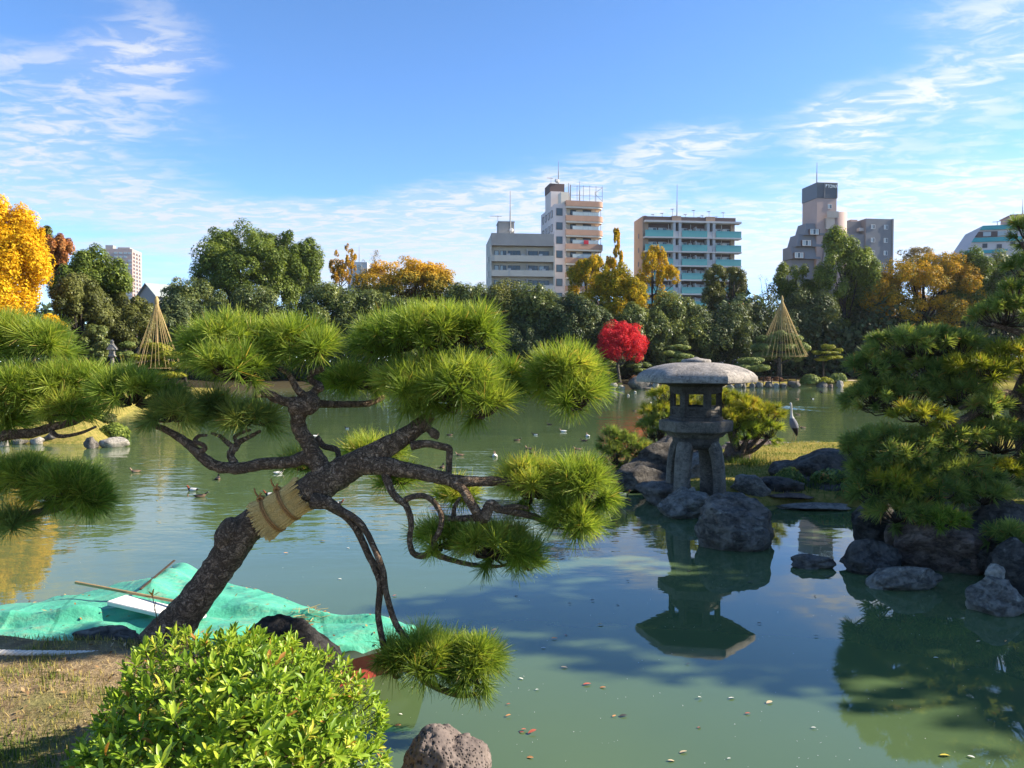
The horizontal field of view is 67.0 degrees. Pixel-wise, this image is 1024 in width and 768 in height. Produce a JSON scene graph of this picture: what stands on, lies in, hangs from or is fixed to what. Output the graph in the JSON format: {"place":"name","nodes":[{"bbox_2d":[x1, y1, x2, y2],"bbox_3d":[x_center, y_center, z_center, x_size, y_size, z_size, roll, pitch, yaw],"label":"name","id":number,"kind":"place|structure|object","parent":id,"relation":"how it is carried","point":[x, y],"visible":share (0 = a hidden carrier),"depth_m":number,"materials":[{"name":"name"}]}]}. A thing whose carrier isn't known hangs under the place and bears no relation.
{"place":"outdoors","nodes":[
{"label":"outdoors","id":0,"kind":"place"},
{"bbox_2d":[0,387,1023,767],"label":"pond water","id":1,"kind":"structure","parent":0,"point":[870,677],"depth_m":6.98,"materials":[{"name":"liquid"}]},
{"bbox_2d":[98,437,129,447],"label":"rock","id":2,"kind":"object","parent":1,"relation":"in","point":[112,442],"visible":0.91,"depth_m":20.07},
{"bbox_2d":[248,614,347,706],"bbox_3d":[-1.407,1.810,5.016,0.695,0.635,0.272,0,2,0],"label":"rock","id":3,"kind":"object","parent":1,"relation":"in","point":[278,624],"visible":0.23,"depth_m":4.97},
{"bbox_2d":[339,648,387,686],"bbox_3d":[-2.587,1.988,6.003,3.725,0.594,1.863,0,2,0],"label":"work boat","id":4,"kind":"object","parent":1,"relation":"on","point":[361,660],"visible":0.01,"depth_m":5.32,"materials":[{"name":"red paint"}]},
{"bbox_2d":[0,563,416,656],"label":"tarpaulin","id":5,"kind":"object","parent":4,"relation":"on","point":[93,609],"visible":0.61,"depth_m":5.60,"materials":[{"name":"plastic"}]},
{"bbox_2d":[75,581,173,601],"bbox_3d":[-2.850,1.570,5.806,1.253,0.026,0.026,1,2,24],"label":"bamboo pole","id":6,"kind":"object","parent":5,"relation":"on","point":[120,590],"visible":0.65,"depth_m":5.84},
{"bbox_2d":[107,595,205,617],"bbox_3d":[-2.574,1.629,5.597,0.758,0.031,0.170,5,3,20],"label":"white board","id":7,"kind":"object","parent":5,"relation":"on","point":[136,604],"visible":0.69,"depth_m":5.62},
{"bbox_2d":[401,723,491,767],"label":"lava rock","id":8,"kind":"object","parent":1,"relation":"on","point":[438,745],"visible":1,"depth_m":3.67,"materials":[{"name":"stone"}]},
{"bbox_2d":[657,486,709,518],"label":"rock","id":9,"kind":"object","parent":1,"relation":"in","point":[681,502],"visible":0.67,"depth_m":10.92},
{"bbox_2d":[636,357,757,495],"bbox_3d":[2.808,0.715,11.824,1.756,2.258,1.740,0,2,0],"label":"stone lantern","id":10,"kind":"object","parent":9,"relation":"on","point":[704,428],"visible":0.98,"depth_m":11.50,"materials":[{"name":"stone"}]},
{"bbox_2d":[691,452,699,477],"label":"rock","id":11,"kind":"object","parent":1,"relation":"on","point":[695,469],"visible":0.15,"depth_m":13.45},
{"bbox_2d":[694,493,774,551],"bbox_3d":[2.702,1.744,9.308,0.989,0.840,0.764,0,2,0],"label":"rock","id":12,"kind":"object","parent":1,"relation":"in","point":[738,522],"visible":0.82,"depth_m":9.09,"materials":[{"name":"stone"}]},
{"bbox_2d":[790,553,835,569],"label":"rock","id":13,"kind":"object","parent":1,"relation":"on","point":[807,561],"visible":0.96,"depth_m":8.26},
{"bbox_2d":[775,502,851,510],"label":"rock","id":14,"kind":"object","parent":1,"relation":"in","point":[816,506],"visible":0.96,"depth_m":11.56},
{"bbox_2d":[839,538,901,574],"bbox_3d":[3.818,1.865,8.190,0.612,0.458,0.477,0,2,0],"label":"rock","id":15,"kind":"object","parent":1,"relation":"in","point":[870,556],"visible":0.87,"depth_m":8.10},
{"bbox_2d":[865,566,942,590],"bbox_3d":[3.841,1.916,7.575,0.726,0.316,0.321,0,2,0],"label":"rock","id":16,"kind":"object","parent":1,"relation":"in","point":[909,578],"visible":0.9,"depth_m":7.46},
{"bbox_2d":[965,576,1023,616],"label":"rock","id":17,"kind":"object","parent":1,"relation":"in","point":[995,596],"visible":0.84,"depth_m":6.76,"materials":[{"name":"stone"}]},
{"bbox_2d":[985,563,1005,578],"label":"rock","id":18,"kind":"object","parent":17,"relation":"on","point":[996,570],"visible":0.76,"depth_m":6.99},
{"bbox_2d":[985,537,1023,587],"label":"rock","id":19,"kind":"object","parent":1,"relation":"in","point":[1008,554],"visible":0.61,"depth_m":7.39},
{"bbox_2d":[0,364,1023,767],"bbox_3d":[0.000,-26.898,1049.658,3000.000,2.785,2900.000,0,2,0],"label":"ground","id":20,"kind":"structure","parent":0,"point":[38,702],"depth_m":4.31,"materials":[{"name":"soil"}]},
{"bbox_2d":[0,193,64,368],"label":"ginkgo tree","id":21,"kind":"object","parent":20,"relation":"on","point":[22,245],"visible":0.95,"depth_m":43.29,"materials":[{"name":"yellow plant"}]},
{"bbox_2d":[0,649,97,655],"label":"plank","id":22,"kind":"object","parent":20,"relation":"on","point":[22,652],"visible":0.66,"depth_m":4.39,"materials":[{"name":"white wood"}]},
{"bbox_2d":[41,233,75,365],"bbox_3d":[-31.588,-4.984,53.784,2.284,11.106,1.892,1,2,24],"label":"tree","id":23,"kind":"object","parent":20,"relation":"on","point":[60,246],"visible":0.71,"depth_m":53.51,"materials":[{"name":"orange plant"}]},
{"bbox_2d":[0,303,126,545],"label":"black pine","id":24,"kind":"object","parent":20,"relation":"on","point":[31,394],"visible":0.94,"depth_m":4.81,"materials":[{"name":"green plant"}]},
{"bbox_2d":[45,272,113,360],"bbox_3d":[-26.868,-3.007,48.220,3.708,7.786,4.005,-1,2,-29],"label":"broadleaf tree","id":25,"kind":"object","parent":20,"relation":"on","point":[79,300],"visible":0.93,"depth_m":47.57,"materials":[{"name":"green plant"}]},
{"bbox_2d":[64,323,110,361],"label":"broadleaf tree","id":26,"kind":"object","parent":20,"relation":"on","point":[96,334],"visible":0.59,"depth_m":46.58,"materials":[{"name":"green plant"}]},
{"bbox_2d":[46,242,134,361],"bbox_3d":[-28.147,-4.310,51.544,5.572,10.248,3.827,0,2,0],"label":"camphor tree","id":27,"kind":"object","parent":20,"relation":"on","point":[114,281],"visible":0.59,"depth_m":51.09,"materials":[{"name":"green plant"}]},
{"bbox_2d":[72,625,138,643],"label":"rock","id":28,"kind":"object","parent":20,"relation":"on","point":[117,631],"visible":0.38,"depth_m":4.83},
{"bbox_2d":[100,422,130,437],"bbox_3d":[-11.654,1.348,22.656,0.966,0.483,0.789,0,2,0],"label":"clipped shrub","id":29,"kind":"object","parent":20,"relation":"on","point":[114,429],"visible":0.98,"depth_m":22.43,"materials":[{"name":"green plant"}]},
{"bbox_2d":[104,245,141,304],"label":"distant tower","id":30,"kind":"structure","parent":20,"relation":"on","point":[131,256],"depth_m":600.91,"materials":[{"name":"concrete"}]},
{"bbox_2d":[115,341,138,368],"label":"clipped pine","id":31,"kind":"object","parent":20,"relation":"on","point":[126,353],"visible":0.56,"depth_m":47.70,"materials":[{"name":"green plant"}]},
{"bbox_2d":[104,291,167,362],"bbox_3d":[-25.265,-2.717,51.593,4.347,7.051,3.646,-1,2,-26],"label":"broadleaf tree","id":32,"kind":"object","parent":20,"relation":"on","point":[131,318],"visible":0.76,"depth_m":50.97,"materials":[{"name":"green plant"}]},
{"bbox_2d":[134,296,177,367],"bbox_3d":[-21.055,-2.277,45.962,2.815,5.890,2.730,0,2,0],"label":"rope cone","id":33,"kind":"object","parent":20,"relation":"on","point":[156,309],"visible":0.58,"depth_m":45.78,"materials":[{"name":"beige fabric"}]},
{"bbox_2d":[130,342,187,378],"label":"clipped pine","id":34,"kind":"object","parent":20,"relation":"on","point":[159,356],"visible":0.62,"depth_m":45.46,"materials":[{"name":"green plant"}]},
{"bbox_2d":[136,277,183,359],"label":"gabled house","id":35,"kind":"structure","parent":20,"relation":"on","point":[149,292],"depth_m":94.68,"materials":[{"name":"grey tile"}]},
{"bbox_2d":[0,632,322,767],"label":"dry grass","id":36,"kind":"structure","parent":20,"relation":"on","point":[39,758],"depth_m":3.88,"materials":[{"name":"plant"}]},
{"bbox_2d":[135,293,208,379],"bbox_3d":[-28.796,-3.570,65.719,5.632,8.191,4.825,0,2,17],"label":"broadleaf tree","id":37,"kind":"object","parent":20,"relation":"on","point":[178,310],"visible":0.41,"depth_m":64.33,"materials":[{"name":"green plant"}]},
{"bbox_2d":[159,276,227,378],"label":"broadleaf tree","id":38,"kind":"object","parent":20,"relation":"on","point":[196,291],"visible":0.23,"depth_m":69.61,"materials":[{"name":"green plant"}]},
{"bbox_2d":[59,621,392,767],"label":"azalea bush","id":39,"kind":"object","parent":20,"relation":"on","point":[225,683],"visible":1,"depth_m":3.01,"materials":[{"name":"green plant"}]},
{"bbox_2d":[188,217,293,310],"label":"zelkova tree","id":40,"kind":"object","parent":20,"relation":"on","point":[225,259],"visible":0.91,"depth_m":75.82,"materials":[{"name":"green plant"}]},
{"bbox_2d":[203,283,294,380],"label":"broadleaf tree","id":41,"kind":"object","parent":20,"relation":"on","point":[259,301],"visible":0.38,"depth_m":68.56,"materials":[{"name":"green plant"}]},
{"bbox_2d":[268,229,325,376],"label":"zelkova tree","id":42,"kind":"object","parent":20,"relation":"on","point":[305,263],"visible":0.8,"depth_m":79.02,"materials":[{"name":"green plant"}]},
{"bbox_2d":[293,281,358,377],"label":"broadleaf tree","id":43,"kind":"object","parent":20,"relation":"on","point":[328,297],"visible":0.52,"depth_m":69.71,"materials":[{"name":"green plant"}]},
{"bbox_2d":[306,297,363,366],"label":"broadleaf tree","id":44,"kind":"object","parent":20,"relation":"on","point":[345,315],"visible":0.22,"depth_m":70.34,"materials":[{"name":"green plant"}]},
{"bbox_2d":[328,243,356,288],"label":"poplar tree","id":45,"kind":"object","parent":20,"relation":"on","point":[339,272],"visible":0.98,"depth_m":85.34,"materials":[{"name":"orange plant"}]},
{"bbox_2d":[74,293,632,712],"bbox_3d":[-0.942,0.654,4.897,3.354,2.526,1.442,0,2,0],"label":"black pine","id":46,"kind":"object","parent":20,"relation":"on","point":[239,349],"visible":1,"depth_m":4.67,"materials":[{"name":"green plant"}]},
{"bbox_2d":[246,477,313,541],"bbox_3d":[-1.418,0.771,4.775,0.429,0.401,0.272,0,2,0],"label":"straw belt","id":47,"kind":"object","parent":46,"relation":"attached to","point":[276,511],"visible":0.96,"depth_m":4.68,"materials":[{"name":"wicker"}]},
{"bbox_2d":[348,254,369,290],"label":"distant office","id":48,"kind":"structure","parent":20,"relation":"on","point":[364,265],"depth_m":299.12,"materials":[{"name":"white concrete"}]},
{"bbox_2d":[349,289,396,366],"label":"broadleaf tree","id":49,"kind":"object","parent":20,"relation":"on","point":[370,299],"visible":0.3,"depth_m":72.79,"materials":[{"name":"green plant"}]},
{"bbox_2d":[348,255,455,306],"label":"ochre tree","id":50,"kind":"object","parent":20,"relation":"on","point":[429,280],"visible":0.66,"depth_m":79.61,"materials":[{"name":"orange plant"}]},
{"bbox_2d":[379,295,458,362],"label":"broadleaf tree","id":51,"kind":"object","parent":20,"relation":"on","point":[397,302],"visible":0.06,"depth_m":71.70,"materials":[{"name":"green plant"}]},
{"bbox_2d":[443,281,496,352],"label":"broadleaf tree","id":52,"kind":"object","parent":20,"relation":"on","point":[457,290],"visible":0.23,"depth_m":73.86,"materials":[{"name":"green plant"}]},
{"bbox_2d":[478,277,528,360],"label":"broadleaf tree","id":53,"kind":"object","parent":20,"relation":"on","point":[503,294],"visible":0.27,"depth_m":72.39,"materials":[{"name":"green plant"}]},
{"bbox_2d":[1,288,1023,378],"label":"thicket","id":54,"kind":"object","parent":20,"relation":"on","point":[853,333],"visible":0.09,"depth_m":78.46,"materials":[{"name":"plant"}]},
{"bbox_2d":[486,191,554,293],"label":"apartment block","id":55,"kind":"structure","parent":20,"relation":"on","point":[523,257],"depth_m":150.74,"materials":[{"name":"concrete"}]},
{"bbox_2d":[499,313,551,372],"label":"broadleaf tree","id":56,"kind":"object","parent":20,"relation":"on","point":[529,336],"visible":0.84,"depth_m":70.06,"materials":[{"name":"green plant"}]},
{"bbox_2d":[506,281,571,343],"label":"broadleaf tree","id":57,"kind":"object","parent":20,"relation":"on","point":[536,299],"visible":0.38,"depth_m":71.60,"materials":[{"name":"green plant"}]},
{"bbox_2d":[534,291,600,348],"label":"broadleaf tree","id":58,"kind":"object","parent":20,"relation":"on","point":[566,321],"visible":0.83,"depth_m":70.20,"materials":[{"name":"green plant"}]},
{"bbox_2d":[541,161,602,303],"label":"apartment tower","id":59,"kind":"structure","parent":20,"relation":"on","point":[572,226],"depth_m":160.25,"materials":[{"name":"concrete"}]},
{"bbox_2d":[566,253,607,295],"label":"ginkgo tree","id":60,"kind":"object","parent":20,"relation":"on","point":[581,270],"visible":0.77,"depth_m":79.07,"materials":[{"name":"yellow plant"}]},
{"bbox_2d":[577,305,627,368],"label":"broadleaf tree","id":61,"kind":"object","parent":20,"relation":"on","point":[606,316],"visible":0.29,"depth_m":70.75,"materials":[{"name":"green plant"}]},
{"bbox_2d":[605,227,622,269],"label":"ginkgo tree","id":62,"kind":"object","parent":20,"relation":"on","point":[610,262],"visible":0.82,"depth_m":81.46,"materials":[{"name":"yellow plant"}]},
{"bbox_2d":[579,262,649,377],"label":"ginkgo tree","id":63,"kind":"object","parent":20,"relation":"on","point":[618,286],"visible":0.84,"depth_m":75.38,"materials":[{"name":"yellow plant"}]},
{"bbox_2d":[596,319,649,381],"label":"maple tree","id":64,"kind":"object","parent":20,"relation":"on","point":[617,340],"visible":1,"depth_m":65.13,"materials":[{"name":"red plant"}]},
{"bbox_2d":[594,421,652,472],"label":"pine","id":65,"kind":"object","parent":20,"relation":"on","point":[615,444],"visible":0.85,"depth_m":14.54,"materials":[{"name":"green plant"}]},
{"bbox_2d":[614,465,665,491],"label":"rock","id":66,"kind":"object","parent":20,"relation":"on","point":[633,477],"visible":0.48,"depth_m":13.23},
{"bbox_2d":[613,301,672,367],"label":"broadleaf tree","id":67,"kind":"object","parent":20,"relation":"on","point":[656,330],"visible":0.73,"depth_m":72.13,"materials":[{"name":"green plant"}]},
{"bbox_2d":[613,435,697,475],"bbox_3d":[2.763,1.504,14.244,1.939,1.264,1.483,0,2,0],"label":"rock","id":68,"kind":"object","parent":20,"relation":"on","point":[654,455],"visible":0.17,"depth_m":13.81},
{"bbox_2d":[635,244,679,363],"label":"ginkgo tree","id":69,"kind":"object","parent":20,"relation":"on","point":[666,270],"visible":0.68,"depth_m":78.60,"materials":[{"name":"yellow plant"}]},
{"bbox_2d":[635,480,691,505],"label":"rock","id":70,"kind":"object","parent":20,"relation":"on","point":[655,493],"visible":0.52,"depth_m":11.89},
{"bbox_2d":[629,384,702,442],"bbox_3d":[3.316,0.710,15.931,1.831,1.539,1.230,-1,2,-23],"label":"pine","id":71,"kind":"object","parent":20,"relation":"on","point":[648,421],"visible":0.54,"depth_m":15.82,"materials":[{"name":"green plant"}]},
{"bbox_2d":[662,344,693,362],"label":"clipped pine","id":72,"kind":"object","parent":20,"relation":"on","point":[678,355],"visible":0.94,"depth_m":68.53,"materials":[{"name":"green plant"}]},
{"bbox_2d":[646,290,714,359],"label":"broadleaf tree","id":73,"kind":"object","parent":20,"relation":"on","point":[674,308],"visible":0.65,"depth_m":73.84,"materials":[{"name":"green plant"}]},
{"bbox_2d":[634,201,741,360],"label":"apartment building","id":74,"kind":"structure","parent":20,"relation":"on","point":[694,248],"depth_m":158.90,"materials":[{"name":"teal concrete"}]},
{"bbox_2d":[684,299,756,362],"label":"broadleaf tree","id":75,"kind":"object","parent":20,"relation":"on","point":[725,331],"visible":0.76,"depth_m":74.30,"materials":[{"name":"green plant"}]},
{"bbox_2d":[701,263,750,363],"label":"broadleaf tree","id":76,"kind":"object","parent":20,"relation":"on","point":[714,291],"visible":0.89,"depth_m":81.82,"materials":[{"name":"green plant"}]},
{"bbox_2d":[723,442,750,461],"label":"rock","id":77,"kind":"object","parent":20,"relation":"on","point":[729,451],"visible":0.49,"depth_m":15.56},
{"bbox_2d":[702,386,789,455],"bbox_3d":[4.700,0.743,15.569,1.671,1.460,1.407,0,2,0],"label":"pine","id":78,"kind":"object","parent":20,"relation":"on","point":[740,414],"visible":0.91,"depth_m":15.33,"materials":[{"name":"green plant"}]},
{"bbox_2d":[730,474,770,496],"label":"rock","id":79,"kind":"object","parent":20,"relation":"on","point":[753,485],"visible":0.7,"depth_m":12.06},
{"bbox_2d":[734,357,770,371],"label":"clipped pine","id":80,"kind":"object","parent":20,"relation":"on","point":[748,363],"visible":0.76,"depth_m":68.64,"materials":[{"name":"green plant"}]},
{"bbox_2d":[724,291,799,375],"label":"broadleaf tree","id":81,"kind":"object","parent":20,"relation":"on","point":[760,326],"visible":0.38,"depth_m":76.56,"materials":[{"name":"green plant"}]},
{"bbox_2d":[722,449,833,496],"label":"tall grass","id":82,"kind":"structure","parent":20,"relation":"on","point":[755,460],"depth_m":14.81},
{"bbox_2d":[750,330,810,375],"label":"clipped pine","id":83,"kind":"object","parent":20,"relation":"on","point":[780,348],"visible":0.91,"depth_m":70.52,"materials":[{"name":"green plant"}]},
{"bbox_2d":[759,476,805,492],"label":"rock","id":84,"kind":"object","parent":20,"relation":"on","point":[781,484],"visible":0.7,"depth_m":12.29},
{"bbox_2d":[760,296,806,371],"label":"rope cone","id":85,"kind":"object","parent":20,"relation":"on","point":[781,307],"visible":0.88,"depth_m":70.53,"materials":[{"name":"beige fabric"}]},
{"bbox_2d":[768,459,808,476],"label":"rock","id":86,"kind":"object","parent":20,"relation":"on","point":[775,467],"visible":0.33,"depth_m":13.52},
{"bbox_2d":[773,466,804,482],"bbox_3d":[4.544,1.521,12.739,0.546,0.349,0.438,0,2,0],"label":"clipped shrub","id":87,"kind":"object","parent":20,"relation":"on","point":[794,474],"visible":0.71,"depth_m":12.63,"materials":[{"name":"green plant"}]},
{"bbox_2d":[768,492,813,498],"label":"rock","id":88,"kind":"object","parent":20,"relation":"on","point":[793,495],"visible":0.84,"depth_m":12.03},
{"bbox_2d":[766,261,818,371],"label":"tree","id":89,"kind":"object","parent":20,"relation":"on","point":[785,288],"visible":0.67,"depth_m":82.91,"materials":[{"name":"green plant"}]},
{"bbox_2d":[768,287,846,375],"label":"broadleaf tree","id":90,"kind":"object","parent":20,"relation":"on","point":[800,310],"visible":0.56,"depth_m":78.23,"materials":[{"name":"green plant"}]},
{"bbox_2d":[804,476,842,490],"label":"rock","id":91,"kind":"object","parent":20,"relation":"on","point":[827,487],"visible":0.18,"depth_m":12.42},
{"bbox_2d":[792,448,859,475],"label":"rock","id":92,"kind":"object","parent":20,"relation":"on","point":[820,459],"visible":0.41,"depth_m":13.20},
{"bbox_2d":[811,344,843,376],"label":"clipped pine","id":93,"kind":"object","parent":20,"relation":"on","point":[826,356],"visible":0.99,"depth_m":70.75,"materials":[{"name":"green plant"}]},
{"bbox_2d":[809,468,847,484],"bbox_3d":[5.218,1.541,12.643,0.683,0.332,0.562,0,2,0],"label":"clipped shrub","id":94,"kind":"object","parent":20,"relation":"on","point":[833,474],"visible":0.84,"depth_m":12.49,"materials":[{"name":"green plant"}]},
{"bbox_2d":[783,172,893,355],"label":"terraced building","id":95,"kind":"structure","parent":20,"relation":"on","point":[821,215],"depth_m":174.67,"materials":[{"name":"concrete"}]},
{"bbox_2d":[811,224,882,374],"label":"zelkova tree","id":96,"kind":"object","parent":20,"relation":"on","point":[860,270],"visible":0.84,"depth_m":80.84,"materials":[{"name":"green plant"}]},
{"bbox_2d":[691,439,1023,500],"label":"lawn grass","id":97,"kind":"structure","parent":20,"relation":"on","point":[781,452],"depth_m":16.02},
{"bbox_2d":[816,294,905,371],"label":"broadleaf tree","id":98,"kind":"object","parent":20,"relation":"on","point":[856,311],"visible":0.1,"depth_m":83.16,"materials":[{"name":"green plant"}]},
{"bbox_2d":[851,497,897,541],"bbox_3d":[4.456,1.753,9.483,0.712,0.774,0.509,-1,2,-24],"label":"rock","id":99,"kind":"object","parent":20,"relation":"on","point":[864,528],"visible":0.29,"depth_m":9.31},
{"bbox_2d":[895,246,935,372],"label":"pale tree","id":100,"kind":"object","parent":20,"relation":"on","point":[912,251],"visible":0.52,"depth_m":83.07,"materials":[{"name":"orange plant"}]},
{"bbox_2d":[858,251,987,374],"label":"ochre tree","id":101,"kind":"object","parent":20,"relation":"on","point":[937,274],"visible":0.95,"depth_m":78.03,"materials":[{"name":"yellow plant"}]},
{"bbox_2d":[834,210,1023,549],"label":"spreading pine","id":102,"kind":"object","parent":20,"relation":"on","point":[901,473],"visible":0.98,"depth_m":8.86,"materials":[{"name":"green plant"}]},
{"bbox_2d":[893,520,991,574],"bbox_3d":[4.623,1.792,8.232,0.895,0.755,0.694,0,2,-12],"label":"rock","id":103,"kind":"object","parent":20,"relation":"on","point":[921,546],"visible":0.58,"depth_m":8.09,"materials":[{"name":"stone"}]},
{"bbox_2d":[935,244,1001,352],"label":"broadleaf tree","id":104,"kind":"object","parent":20,"relation":"on","point":[978,259],"visible":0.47,"depth_m":78.27,"materials":[{"name":"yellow plant"}]},
{"bbox_2d":[959,524,1000,574],"bbox_3d":[4.976,1.769,8.206,0.627,0.555,0.694,1,2,38],"label":"rock","id":105,"kind":"object","parent":20,"relation":"on","point":[982,556],"visible":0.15,"depth_m":7.96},
{"bbox_2d":[968,498,1023,525],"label":"rock","id":106,"kind":"object","parent":20,"relation":"on","point":[990,512],"visible":0.34,"depth_m":8.35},
{"bbox_2d":[981,248,1023,339],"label":"broadleaf tree","id":107,"kind":"object","parent":20,"relation":"on","point":[996,259],"visible":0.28,"depth_m":79.04,"materials":[{"name":"green plant"}]},
{"bbox_2d":[0,0,1023,361],"label":"sky","id":108,"kind":"structure","parent":0,"point":[395,128],"materials":[{"name":"blue"}]},
{"bbox_2d":[952,200,1023,265],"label":"slanted building","id":109,"kind":"structure","parent":0,"point":[987,239],"depth_m":129.06,"materials":[{"name":"white paint"}]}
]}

